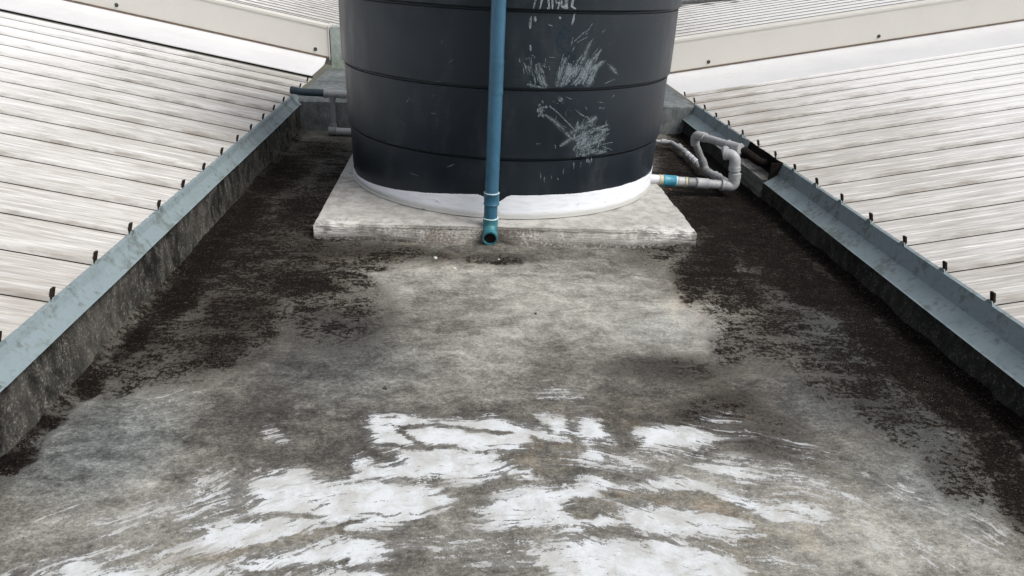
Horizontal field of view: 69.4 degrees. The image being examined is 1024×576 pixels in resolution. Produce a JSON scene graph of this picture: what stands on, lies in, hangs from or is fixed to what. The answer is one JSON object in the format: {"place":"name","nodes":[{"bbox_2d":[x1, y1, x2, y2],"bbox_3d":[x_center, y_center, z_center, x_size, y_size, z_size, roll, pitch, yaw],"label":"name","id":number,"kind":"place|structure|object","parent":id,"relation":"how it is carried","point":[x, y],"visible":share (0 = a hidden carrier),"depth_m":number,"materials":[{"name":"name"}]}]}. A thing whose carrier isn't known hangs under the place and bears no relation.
{"place":"outdoors","nodes":[
{"label":"outdoors","id":0,"kind":"place"},
{"bbox_2d":[0,12,310,341],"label":"metal roof","id":1,"kind":"structure","parent":0,"point":[108,143],"depth_m":3.43,"materials":[{"name":"white metal"}]},
{"bbox_2d":[0,0,325,77],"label":"apron flashing","id":2,"kind":"object","parent":1,"relation":"on","point":[83,16],"visible":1,"depth_m":5.71,"materials":[{"name":"white metal"}]},
{"bbox_2d":[66,0,331,65],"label":"roof capping","id":3,"kind":"object","parent":2,"relation":"on","point":[248,22],"visible":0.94,"depth_m":6.00,"materials":[{"name":"beige metal"}]},
{"bbox_2d":[231,0,339,24],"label":"metal roof","id":4,"kind":"structure","parent":0,"point":[325,10],"depth_m":9.17,"materials":[{"name":"white metal"}]},
{"bbox_2d":[0,128,1023,575],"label":"floor","id":5,"kind":"structure","parent":0,"point":[590,398],"depth_m":2.05,"materials":[{"name":"concrete"}]},
{"bbox_2d":[0,106,300,456],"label":"side wall","id":6,"kind":"structure","parent":5,"relation":"on","point":[37,387],"depth_m":2.36,"materials":[{"name":"concrete"}]},
{"bbox_2d":[0,94,300,391],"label":"wall flashing","id":7,"kind":"object","parent":6,"relation":"attached to","point":[27,342],"depth_m":2.37,"materials":[{"name":"grey metal"}]},
{"bbox_2d":[290,86,350,135],"bbox_3d":[-1.199,-1.169,4.908,0.528,0.309,0.090,2,25,-2],"label":"wall pipework","id":8,"kind":"object","parent":5,"relation":"on","point":[333,128],"depth_m":4.86,"materials":[{"name":"grey plastic"}]},
{"bbox_2d":[330,25,344,68],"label":"end wall","id":9,"kind":"structure","parent":5,"relation":"on","point":[336,55],"depth_m":6.12,"materials":[{"name":"concrete"}]},
{"bbox_2d":[298,69,694,133],"bbox_3d":[-0.098,-1.403,5.721,2.815,0.276,1.360,1,25,-4],"label":"concrete ledge","id":10,"kind":"object","parent":5,"relation":"on","point":[315,113],"visible":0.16,"depth_m":5.38,"materials":[{"name":"grey concrete"}]},
{"bbox_2d":[313,154,696,247],"bbox_3d":[-0.066,-0.598,4.087,1.698,0.092,1.919,1,25,-4],"label":"concrete pad","id":11,"kind":"object","parent":5,"relation":"on","point":[354,209],"visible":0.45,"depth_m":3.30,"materials":[{"name":"grey concrete"}]},
{"bbox_2d":[338,0,681,218],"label":"water tank","id":12,"kind":"object","parent":11,"relation":"on","point":[584,86],"visible":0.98,"depth_m":3.24,"materials":[{"name":"black plastic"}]},
{"bbox_2d":[482,0,505,244],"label":"blue drain pipe","id":13,"kind":"object","parent":12,"relation":"attached to","point":[491,193],"visible":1,"depth_m":3.06,"materials":[{"name":"plastic"}]},
{"bbox_2d":[15,145,1021,573],"bbox_3d":[0.043,-0.178,3.229,2.682,0.005,3.986,1,25,-4],"label":"grit","id":14,"kind":"object","parent":5,"relation":"on","point":[479,333],"visible":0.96,"depth_m":2.29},
{"bbox_2d":[650,131,769,191],"bbox_3d":[1.100,-0.866,4.501,0.813,0.271,1.166,1,25,-4],"label":"outlet pipework","id":15,"kind":"object","parent":5,"relation":"on","point":[731,151],"visible":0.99,"depth_m":4.02,"materials":[{"name":"white plastic"}]},
{"bbox_2d":[683,121,1023,418],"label":"side wall","id":16,"kind":"structure","parent":5,"relation":"on","point":[1005,389],"depth_m":2.84,"materials":[{"name":"concrete"}]},
{"bbox_2d":[683,104,750,155],"bbox_3d":[1.337,-1.066,4.921,0.106,0.122,1.140,1,25,-4],"label":"wall flashing","id":17,"kind":"object","parent":16,"relation":"attached to","point":[699,118],"depth_m":4.98,"materials":[{"name":"grey metal"}]},
{"bbox_2d":[764,163,1023,386],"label":"wall flashing","id":18,"kind":"object","parent":16,"relation":"attached to","point":[988,329],"depth_m":2.71,"materials":[{"name":"grey metal"}]},
{"bbox_2d":[682,0,730,4],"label":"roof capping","id":19,"kind":"object","parent":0,"point":[685,2],"visible":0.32,"depth_m":11.17,"materials":[{"name":"white metal"}]},
{"bbox_2d":[675,0,915,36],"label":"metal roof","id":20,"kind":"structure","parent":0,"point":[703,17],"depth_m":9.41,"materials":[{"name":"white metal"}]},
{"bbox_2d":[684,43,1023,323],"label":"metal roof","id":21,"kind":"structure","parent":0,"point":[923,157],"depth_m":3.96,"materials":[{"name":"white metal"}]},
{"bbox_2d":[667,21,1023,95],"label":"apron flashing","id":22,"kind":"object","parent":21,"relation":"on","point":[847,58],"visible":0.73,"depth_m":6.14,"materials":[{"name":"white metal"}]},
{"bbox_2d":[670,0,1023,73],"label":"roof capping","id":23,"kind":"object","parent":22,"relation":"on","point":[809,34],"visible":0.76,"depth_m":6.31,"materials":[{"name":"beige metal"}]}
]}

